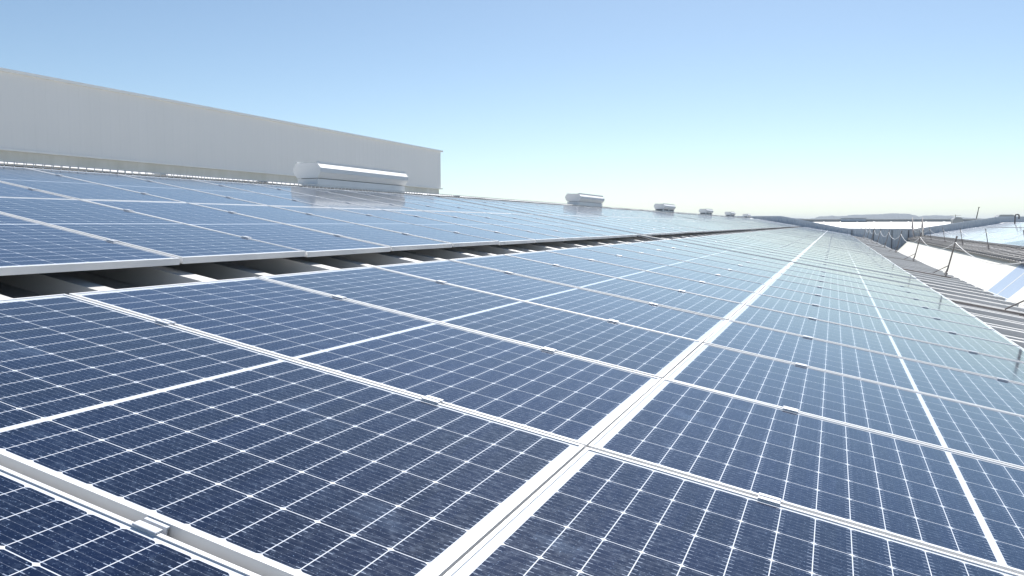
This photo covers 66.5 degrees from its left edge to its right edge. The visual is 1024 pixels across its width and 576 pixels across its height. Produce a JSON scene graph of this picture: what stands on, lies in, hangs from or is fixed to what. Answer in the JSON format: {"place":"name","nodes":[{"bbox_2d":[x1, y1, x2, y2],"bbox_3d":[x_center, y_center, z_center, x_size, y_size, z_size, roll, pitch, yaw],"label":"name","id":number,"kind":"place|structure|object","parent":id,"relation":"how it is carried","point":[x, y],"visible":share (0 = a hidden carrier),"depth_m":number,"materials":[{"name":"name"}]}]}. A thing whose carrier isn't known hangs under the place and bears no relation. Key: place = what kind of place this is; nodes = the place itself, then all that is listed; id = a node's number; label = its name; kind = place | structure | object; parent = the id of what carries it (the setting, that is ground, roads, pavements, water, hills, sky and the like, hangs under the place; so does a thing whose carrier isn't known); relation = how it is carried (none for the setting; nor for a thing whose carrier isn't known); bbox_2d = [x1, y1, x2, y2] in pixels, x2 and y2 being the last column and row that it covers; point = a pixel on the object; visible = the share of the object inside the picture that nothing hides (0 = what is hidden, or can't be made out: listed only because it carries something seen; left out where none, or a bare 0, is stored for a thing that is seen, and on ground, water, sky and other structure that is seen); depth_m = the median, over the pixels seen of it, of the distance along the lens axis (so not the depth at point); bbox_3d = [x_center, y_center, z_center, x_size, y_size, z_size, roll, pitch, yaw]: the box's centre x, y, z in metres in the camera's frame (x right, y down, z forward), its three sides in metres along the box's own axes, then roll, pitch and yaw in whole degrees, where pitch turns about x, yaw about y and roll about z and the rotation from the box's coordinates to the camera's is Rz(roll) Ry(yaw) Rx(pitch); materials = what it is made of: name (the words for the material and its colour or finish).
{"place":"outdoors","nodes":[
{"label":"outdoors","id":0,"kind":"place"},
{"bbox_2d":[0,0,1023,218],"label":"sky","id":1,"kind":"structure","parent":0,"point":[806,109],"materials":[{"name":"blue"}]},
{"bbox_2d":[789,213,982,218],"bbox_3d":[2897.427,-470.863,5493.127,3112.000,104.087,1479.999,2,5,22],"label":"hills","id":2,"kind":"structure","parent":0,"point":[890,216],"depth_m":5316.05,"materials":[{"name":"grey"}]},
{"label":"ground","id":3,"kind":"structure","parent":0,"visible":0},
{"bbox_2d":[0,67,442,193],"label":"factory building","id":4,"kind":"structure","parent":3,"relation":"on","point":[48,120],"depth_m":22.26,"materials":[{"name":"grey metal"}]},
{"bbox_2d":[0,162,1023,348],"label":"warehouse","id":5,"kind":"structure","parent":3,"relation":"on","point":[1010,326],"depth_m":6.22,"materials":[{"name":"metal"}]},
{"bbox_2d":[0,182,72,198],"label":"solar panel","id":6,"kind":"object","parent":5,"relation":"on","point":[8,190],"visible":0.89,"depth_m":5.80,"materials":[{"name":"glass"}]},
{"bbox_2d":[0,213,179,275],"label":"solar panel","id":7,"kind":"object","parent":5,"relation":"on","point":[29,247],"visible":1,"depth_m":3.88,"materials":[{"name":"glass"}]},
{"bbox_2d":[0,166,181,201],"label":"solar panel","id":8,"kind":"object","parent":5,"relation":"on","point":[63,185],"visible":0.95,"depth_m":6.66,"materials":[{"name":"glass"}]},
{"bbox_2d":[0,465,259,575],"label":"solar panel","id":9,"kind":"object","parent":5,"relation":"on","point":[46,530],"visible":1,"depth_m":1.34,"materials":[{"name":"glass"}]},
{"bbox_2d":[24,167,262,204],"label":"solar panel","id":10,"kind":"object","parent":5,"relation":"on","point":[150,187],"visible":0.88,"depth_m":7.67,"materials":[{"name":"glass"}]},
{"bbox_2d":[0,197,305,263],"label":"solar panel","id":11,"kind":"object","parent":5,"relation":"on","point":[186,243],"visible":0.98,"depth_m":4.87,"materials":[{"name":"glass"}]},
{"bbox_2d":[0,160,427,195],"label":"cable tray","id":12,"kind":"object","parent":5,"relation":"on","point":[23,165],"visible":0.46,"depth_m":9.58,"materials":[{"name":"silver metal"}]},
{"bbox_2d":[119,174,330,207],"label":"solar panel","id":13,"kind":"object","parent":5,"relation":"on","point":[240,194],"visible":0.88,"depth_m":8.65,"materials":[{"name":"glass"}]},
{"bbox_2d":[81,199,390,256],"bbox_3d":[-2.082,-0.477,5.978,2.083,0.040,1.071,13,9,21],"label":"solar panel","id":14,"kind":"object","parent":5,"relation":"on","point":[312,243],"visible":0.95,"depth_m":5.89,"materials":[{"name":"glass"}]},
{"bbox_2d":[192,179,376,208],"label":"solar panel","id":15,"kind":"object","parent":5,"relation":"on","point":[306,198],"visible":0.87,"depth_m":9.63,"materials":[{"name":"glass"}]},
{"bbox_2d":[0,294,583,575],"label":"solar panel","id":16,"kind":"object","parent":5,"relation":"on","point":[260,463],"visible":0.97,"depth_m":1.85,"materials":[{"name":"glass"}]},
{"bbox_2d":[192,203,451,250],"bbox_3d":[-1.678,-0.559,6.955,2.083,0.042,1.071,13,9,21],"label":"solar panel","id":17,"kind":"object","parent":5,"relation":"on","point":[395,241],"visible":0.92,"depth_m":6.87,"materials":[{"name":"glass"}]},
{"bbox_2d":[251,183,421,210],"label":"solar panel","id":18,"kind":"object","parent":5,"relation":"on","point":[344,198],"visible":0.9,"depth_m":10.63,"materials":[{"name":"glass"}]},
{"bbox_2d":[293,161,407,192],"bbox_3d":[-2.826,-1.960,14.149,0.538,0.450,2.850,2,5,22],"label":"roof ventilator","id":19,"kind":"object","parent":5,"relation":"on","point":[318,173],"visible":0.96,"depth_m":13.56,"materials":[{"name":"paint"}]},
{"bbox_2d":[69,277,660,448],"bbox_3d":[-0.535,0.208,3.095,2.083,0.041,1.071,13,9,21],"label":"solar panel","id":20,"kind":"object","parent":5,"relation":"on","point":[554,393],"visible":0.88,"depth_m":2.94,"materials":[{"name":"glass"}]},
{"bbox_2d":[304,187,456,211],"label":"solar panel","id":21,"kind":"object","parent":5,"relation":"on","point":[386,200],"visible":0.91,"depth_m":11.60,"materials":[{"name":"glass"}]},
{"bbox_2d":[273,206,498,246],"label":"solar panel","id":22,"kind":"object","parent":5,"relation":"on","point":[457,239],"visible":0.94,"depth_m":7.86,"materials":[{"name":"glass"}]},
{"bbox_2d":[346,190,485,212],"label":"solar panel","id":23,"kind":"object","parent":5,"relation":"on","point":[421,202],"visible":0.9,"depth_m":12.60,"materials":[{"name":"glass"}]},
{"bbox_2d":[336,208,534,244],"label":"solar panel","id":24,"kind":"object","parent":5,"relation":"on","point":[504,239],"visible":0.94,"depth_m":8.88,"materials":[{"name":"glass"}]},
{"bbox_2d":[379,192,509,213],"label":"solar panel","id":25,"kind":"object","parent":5,"relation":"on","point":[448,203],"visible":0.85,"depth_m":13.60,"materials":[{"name":"glass"}]},
{"bbox_2d":[409,194,527,213],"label":"solar panel","id":26,"kind":"object","parent":5,"relation":"on","point":[474,205],"visible":0.53,"depth_m":14.56,"materials":[{"name":"glass"}]},
{"bbox_2d":[383,209,564,242],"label":"solar panel","id":27,"kind":"object","parent":5,"relation":"on","point":[537,237],"visible":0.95,"depth_m":9.83,"materials":[{"name":"glass"}]},
{"bbox_2d":[259,266,701,378],"bbox_3d":[-0.132,0.128,4.072,2.083,0.043,1.071,13,9,21],"label":"solar panel","id":28,"kind":"object","parent":5,"relation":"on","point":[615,343],"visible":0.9,"depth_m":3.96,"materials":[{"name":"glass"}]},
{"bbox_2d":[442,197,550,214],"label":"solar panel","id":29,"kind":"object","parent":5,"relation":"on","point":[498,206],"visible":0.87,"depth_m":15.64,"materials":[{"name":"glass"}]},
{"bbox_2d":[427,211,588,240],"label":"solar panel","id":30,"kind":"object","parent":5,"relation":"on","point":[556,233],"visible":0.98,"depth_m":10.82,"materials":[{"name":"glass"}]},
{"bbox_2d":[465,198,569,215],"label":"solar panel","id":31,"kind":"object","parent":5,"relation":"on","point":[524,208],"visible":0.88,"depth_m":16.71,"materials":[{"name":"glass"}]},
{"bbox_2d":[461,212,608,238],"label":"solar panel","id":32,"kind":"object","parent":5,"relation":"on","point":[552,227],"visible":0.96,"depth_m":11.82,"materials":[{"name":"glass"}]},
{"bbox_2d":[423,193,646,210],"bbox_3d":[1.941,-2.531,24.432,0.320,0.199,19.360,2,5,22],"label":"cable tray","id":33,"kind":"object","parent":5,"relation":"on","point":[467,197],"visible":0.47,"depth_m":19.93,"materials":[{"name":"silver metal"}]},
{"bbox_2d":[488,200,582,215],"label":"solar panel","id":34,"kind":"object","parent":5,"relation":"on","point":[543,209],"visible":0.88,"depth_m":17.69,"materials":[{"name":"glass"}]},
{"bbox_2d":[506,201,592,215],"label":"solar panel","id":35,"kind":"object","parent":5,"relation":"on","point":[551,208],"visible":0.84,"depth_m":18.76,"materials":[{"name":"glass"}]},
{"bbox_2d":[373,260,726,342],"bbox_3d":[0.271,0.050,5.049,2.083,0.040,1.071,13,9,21],"label":"solar panel","id":36,"kind":"object","parent":5,"relation":"on","point":[670,321],"visible":0.92,"depth_m":4.97,"materials":[{"name":"glass"}]},
{"bbox_2d":[490,213,625,237],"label":"solar panel","id":37,"kind":"object","parent":5,"relation":"on","point":[606,233],"visible":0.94,"depth_m":12.79,"materials":[{"name":"glass"}]},
{"bbox_2d":[521,202,607,216],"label":"solar panel","id":38,"kind":"object","parent":5,"relation":"on","point":[566,209],"visible":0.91,"depth_m":19.69,"materials":[{"name":"glass"}]},
{"bbox_2d":[536,203,617,216],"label":"solar panel","id":39,"kind":"object","parent":5,"relation":"on","point":[579,210],"visible":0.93,"depth_m":20.59,"materials":[{"name":"glass"}]},
{"bbox_2d":[516,214,640,236],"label":"solar panel","id":40,"kind":"object","parent":5,"relation":"on","point":[628,234],"visible":0.76,"depth_m":13.76,"materials":[{"name":"glass"}]},
{"bbox_2d":[565,193,604,206],"bbox_3d":[2.565,-3.024,27.205,0.538,0.450,2.900,2,5,22],"label":"roof ventilator","id":41,"kind":"object","parent":5,"relation":"on","point":[587,199],"visible":0.96,"depth_m":26.34,"materials":[{"name":"paint"}]},
{"bbox_2d":[550,204,630,217],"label":"solar panel","id":42,"kind":"object","parent":5,"relation":"on","point":[590,210],"visible":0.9,"depth_m":21.63,"materials":[{"name":"glass"}]},
{"bbox_2d":[449,254,743,320],"bbox_3d":[0.675,-0.032,6.026,2.083,0.042,1.071,13,9,21],"label":"solar panel","id":43,"kind":"object","parent":5,"relation":"on","point":[675,299],"visible":0.89,"depth_m":5.94,"materials":[{"name":"glass"}]},
{"bbox_2d":[537,214,655,235],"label":"solar panel","id":44,"kind":"object","parent":5,"relation":"on","point":[645,233],"visible":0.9,"depth_m":14.85,"materials":[{"name":"glass"}]},
{"bbox_2d":[563,205,637,217],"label":"solar panel","id":45,"kind":"object","parent":5,"relation":"on","point":[600,211],"visible":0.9,"depth_m":22.62,"materials":[{"name":"glass"}]},
{"bbox_2d":[558,215,666,234],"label":"solar panel","id":46,"kind":"object","parent":5,"relation":"on","point":[625,226],"visible":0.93,"depth_m":15.95,"materials":[{"name":"glass"}]},
{"bbox_2d":[577,216,675,234],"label":"solar panel","id":47,"kind":"object","parent":5,"relation":"on","point":[648,228],"visible":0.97,"depth_m":16.93,"materials":[{"name":"glass"}]},
{"bbox_2d":[504,251,756,304],"bbox_3d":[1.079,-0.112,7.003,2.083,0.041,1.071,13,9,21],"label":"solar panel","id":48,"kind":"object","parent":5,"relation":"on","point":[668,281],"visible":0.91,"depth_m":6.95,"materials":[{"name":"glass"}]},
{"bbox_2d":[588,216,684,233],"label":"solar panel","id":49,"kind":"object","parent":5,"relation":"on","point":[665,229],"visible":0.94,"depth_m":17.89,"materials":[{"name":"glass"}]},
{"bbox_2d":[605,217,692,232],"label":"solar panel","id":50,"kind":"object","parent":5,"relation":"on","point":[685,231],"visible":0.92,"depth_m":18.84,"materials":[{"name":"glass"}]},
{"bbox_2d":[545,247,765,292],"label":"solar panel","id":51,"kind":"object","parent":5,"relation":"on","point":[714,279],"visible":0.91,"depth_m":7.93,"materials":[{"name":"glass"}]},
{"bbox_2d":[615,217,699,232],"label":"solar panel","id":52,"kind":"object","parent":5,"relation":"on","point":[694,231],"visible":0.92,"depth_m":19.93,"materials":[{"name":"glass"}]},
{"bbox_2d":[623,217,705,231],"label":"solar panel","id":53,"kind":"object","parent":5,"relation":"on","point":[666,224],"visible":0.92,"depth_m":20.86,"materials":[{"name":"glass"}]},
{"bbox_2d":[654,203,675,211],"bbox_3d":[7.817,-4.061,39.924,0.538,0.450,2.900,2,5,22],"label":"roof ventilator","id":54,"kind":"object","parent":5,"relation":"on","point":[664,207],"visible":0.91,"depth_m":38.74,"materials":[{"name":"paint"}]},
{"bbox_2d":[636,218,711,231],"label":"solar panel","id":55,"kind":"object","parent":5,"relation":"on","point":[675,224],"visible":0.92,"depth_m":21.88,"materials":[{"name":"glass"}]},
{"bbox_2d":[578,245,773,284],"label":"solar panel","id":56,"kind":"object","parent":5,"relation":"on","point":[690,265],"visible":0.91,"depth_m":8.95,"materials":[{"name":"glass"}]},
{"bbox_2d":[643,218,716,231],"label":"solar panel","id":57,"kind":"object","parent":5,"relation":"on","point":[712,230],"visible":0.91,"depth_m":22.75,"materials":[{"name":"glass"}]},
{"bbox_2d":[650,218,721,230],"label":"solar panel","id":58,"kind":"object","parent":5,"relation":"on","point":[686,224],"visible":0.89,"depth_m":23.80,"materials":[{"name":"glass"}]},
{"bbox_2d":[603,243,779,277],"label":"solar panel","id":59,"kind":"object","parent":5,"relation":"on","point":[717,264],"visible":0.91,"depth_m":9.90,"materials":[{"name":"glass"}]},
{"bbox_2d":[647,210,745,217],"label":"cable tray","id":60,"kind":"object","parent":5,"relation":"on","point":[693,213],"visible":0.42,"depth_m":43.60,"materials":[{"name":"silver metal"}]},
{"bbox_2d":[624,242,783,272],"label":"solar panel","id":61,"kind":"object","parent":5,"relation":"on","point":[711,257],"visible":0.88,"depth_m":10.92,"materials":[{"name":"glass"}]},
{"bbox_2d":[644,241,788,268],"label":"solar panel","id":62,"kind":"object","parent":5,"relation":"on","point":[724,255],"visible":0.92,"depth_m":11.87,"materials":[{"name":"glass"}]},
{"bbox_2d":[656,239,791,264],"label":"solar panel","id":63,"kind":"object","parent":5,"relation":"on","point":[728,252],"visible":0.57,"depth_m":12.85,"materials":[{"name":"glass"}]},
{"bbox_2d":[671,238,794,261],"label":"solar panel","id":64,"kind":"object","parent":5,"relation":"on","point":[739,250],"visible":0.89,"depth_m":13.91,"materials":[{"name":"glass"}]},
{"bbox_2d":[443,447,1023,575],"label":"solar panel","id":65,"kind":"object","parent":5,"relation":"on","point":[586,511],"visible":1,"depth_m":1.77,"materials":[{"name":"glass"}]},
{"bbox_2d":[683,237,797,258],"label":"solar panel","id":66,"kind":"object","parent":5,"relation":"on","point":[743,248],"visible":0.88,"depth_m":15.01,"materials":[{"name":"glass"}]},
{"bbox_2d":[692,237,799,256],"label":"solar panel","id":67,"kind":"object","parent":5,"relation":"on","point":[758,248],"visible":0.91,"depth_m":15.99,"materials":[{"name":"glass"}]},
{"bbox_2d":[699,236,801,254],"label":"solar panel","id":68,"kind":"object","parent":5,"relation":"on","point":[760,246],"visible":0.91,"depth_m":16.96,"materials":[{"name":"glass"}]},
{"bbox_2d":[711,235,803,252],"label":"solar panel","id":69,"kind":"object","parent":5,"relation":"on","point":[757,243],"visible":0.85,"depth_m":18.00,"materials":[{"name":"glass"}]},
{"bbox_2d":[715,235,805,250],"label":"solar panel","id":70,"kind":"object","parent":5,"relation":"on","point":[760,242],"visible":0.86,"depth_m":18.97,"materials":[{"name":"glass"}]},
{"bbox_2d":[722,234,806,249],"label":"solar panel","id":71,"kind":"object","parent":5,"relation":"on","point":[764,241],"visible":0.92,"depth_m":19.96,"materials":[{"name":"glass"}]},
{"bbox_2d":[726,234,807,248],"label":"solar panel","id":72,"kind":"object","parent":5,"relation":"on","point":[768,241],"visible":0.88,"depth_m":20.89,"materials":[{"name":"glass"}]},
{"bbox_2d":[733,233,808,247],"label":"solar panel","id":73,"kind":"object","parent":5,"relation":"on","point":[770,240],"visible":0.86,"depth_m":21.91,"materials":[{"name":"glass"}]},
{"bbox_2d":[735,233,809,246],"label":"solar panel","id":74,"kind":"object","parent":5,"relation":"on","point":[773,239],"visible":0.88,"depth_m":22.91,"materials":[{"name":"glass"}]},
{"bbox_2d":[748,218,851,235],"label":"solar panels","id":75,"kind":"object","parent":5,"relation":"on","point":[802,227],"visible":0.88,"depth_m":72.04,"materials":[{"name":"glass"}]},
{"bbox_2d":[588,378,1023,574],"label":"solar panel","id":76,"kind":"object","parent":5,"relation":"on","point":[966,506],"visible":0.91,"depth_m":2.37,"materials":[{"name":"glass"}]},
{"bbox_2d":[664,343,1023,468],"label":"solar panel","id":77,"kind":"object","parent":5,"relation":"on","point":[968,429],"visible":0.92,"depth_m":3.35,"materials":[{"name":"glass"}]},
{"bbox_2d":[812,244,884,257],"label":"solar panel","id":78,"kind":"object","parent":5,"relation":"on","point":[847,250],"visible":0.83,"depth_m":24.06,"materials":[{"name":"glass"}]},
{"bbox_2d":[810,246,889,260],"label":"solar panel","id":79,"kind":"object","parent":5,"relation":"on","point":[849,253],"visible":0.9,"depth_m":22.11,"materials":[{"name":"glass"}]},
{"bbox_2d":[809,247,892,262],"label":"solar panel","id":80,"kind":"object","parent":5,"relation":"on","point":[850,254],"visible":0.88,"depth_m":21.14,"materials":[{"name":"glass"}]},
{"bbox_2d":[808,248,895,264],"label":"solar panel","id":81,"kind":"object","parent":5,"relation":"on","point":[852,256],"visible":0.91,"depth_m":20.17,"materials":[{"name":"glass"}]},
{"bbox_2d":[804,250,901,268],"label":"solar panel","id":82,"kind":"object","parent":5,"relation":"on","point":[853,259],"visible":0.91,"depth_m":18.20,"materials":[{"name":"glass"}]},
{"bbox_2d":[807,249,898,266],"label":"solar panel","id":83,"kind":"object","parent":5,"relation":"on","point":[851,257],"visible":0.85,"depth_m":19.23,"materials":[{"name":"glass"}]},
{"bbox_2d":[803,252,904,270],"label":"solar panel","id":84,"kind":"object","parent":5,"relation":"on","point":[853,261],"visible":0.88,"depth_m":17.25,"materials":[{"name":"glass"}]},
{"bbox_2d":[801,253,909,273],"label":"solar panel","id":85,"kind":"object","parent":5,"relation":"on","point":[838,260],"visible":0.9,"depth_m":16.27,"materials":[{"name":"glass"}]},
{"bbox_2d":[799,255,916,278],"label":"solar panel","id":86,"kind":"object","parent":5,"relation":"on","point":[861,267],"visible":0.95,"depth_m":15.17,"materials":[{"name":"glass"}]},
{"bbox_2d":[797,257,920,281],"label":"solar panel","id":87,"kind":"object","parent":5,"relation":"on","point":[855,268],"visible":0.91,"depth_m":14.31,"materials":[{"name":"glass"}]},
{"bbox_2d":[793,259,928,287],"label":"solar panel","id":88,"kind":"object","parent":5,"relation":"on","point":[885,277],"visible":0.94,"depth_m":13.15,"materials":[{"name":"glass"}]},
{"bbox_2d":[704,320,1023,415],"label":"solar panel","id":89,"kind":"object","parent":5,"relation":"on","point":[1001,394],"visible":0.94,"depth_m":4.30,"materials":[{"name":"glass"}]},
{"bbox_2d":[790,262,937,292],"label":"solar panel","id":90,"kind":"object","parent":5,"relation":"on","point":[862,277],"visible":0.67,"depth_m":12.12,"materials":[{"name":"glass"}]},
{"bbox_2d":[785,265,948,299],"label":"solar panel","id":91,"kind":"object","parent":5,"relation":"on","point":[869,282],"visible":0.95,"depth_m":11.14,"materials":[{"name":"glass"}]},
{"bbox_2d":[781,269,959,306],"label":"solar panel","id":92,"kind":"object","parent":5,"relation":"on","point":[869,287],"visible":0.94,"depth_m":10.13,"materials":[{"name":"glass"}]},
{"bbox_2d":[775,273,974,316],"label":"solar panel","id":93,"kind":"object","parent":5,"relation":"on","point":[894,298],"visible":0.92,"depth_m":9.17,"materials":[{"name":"glass"}]},
{"bbox_2d":[729,305,1023,383],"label":"solar panel","id":94,"kind":"object","parent":5,"relation":"on","point":[973,362],"visible":0.94,"depth_m":5.25,"materials":[{"name":"glass"}]},
{"bbox_2d":[735,216,1023,249],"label":"parapet wall","id":95,"kind":"structure","parent":5,"relation":"on","point":[894,234],"depth_m":76.52,"materials":[{"name":"grey metal"}]},
{"bbox_2d":[768,278,994,329],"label":"solar panel","id":96,"kind":"object","parent":5,"relation":"on","point":[897,306],"visible":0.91,"depth_m":8.17,"materials":[{"name":"glass"}]},
{"bbox_2d":[745,293,1023,362],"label":"solar panel","id":97,"kind":"object","parent":5,"relation":"on","point":[941,338],"visible":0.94,"depth_m":6.20,"materials":[{"name":"glass"}]},
{"bbox_2d":[758,285,1018,345],"bbox_3d":[3.385,0.235,7.229,2.083,0.040,1.071,13,9,21],"label":"solar panel","id":98,"kind":"object","parent":5,"relation":"on","point":[909,318],"visible":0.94,"depth_m":7.19,"materials":[{"name":"glass"}]},
{"bbox_2d":[933,236,957,277],"bbox_3d":[10.726,-0.759,19.350,0.523,1.058,0.228,2,5,22],"label":"barrier post","id":99,"kind":"object","parent":5,"relation":"on","point":[946,271],"visible":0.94,"depth_m":19.35,"materials":[{"name":"grey metal"}]},
{"bbox_2d":[951,300,1023,314],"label":"base beam","id":100,"kind":"structure","parent":5,"relation":"on","point":[987,307],"depth_m":11.30,"materials":[{"name":"grey metal"}]},
{"bbox_2d":[800,219,978,228],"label":"distant warehouse","id":101,"kind":"structure","parent":3,"relation":"on","point":[889,223],"depth_m":123.86,"materials":[{"name":"grey"}]},
{"bbox_2d":[841,218,865,221],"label":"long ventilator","id":102,"kind":"object","parent":101,"relation":"on","point":[851,219],"visible":1,"depth_m":128.25,"materials":[{"name":"grey metal"}]},
{"bbox_2d":[897,222,1023,307],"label":"warehouse","id":103,"kind":"structure","parent":3,"relation":"on","point":[1006,281],"depth_m":37.24,"materials":[{"name":"metal"}]},
{"bbox_2d":[911,217,923,237],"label":"stile stair","id":104,"kind":"object","parent":103,"relation":"on","point":[913,229],"visible":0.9,"depth_m":74.22,"materials":[{"name":"metal"}]},
{"bbox_2d":[928,223,1023,243],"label":"solar panels","id":105,"kind":"object","parent":103,"relation":"on","point":[1009,231],"visible":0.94,"depth_m":55.31,"materials":[{"name":"glass"}]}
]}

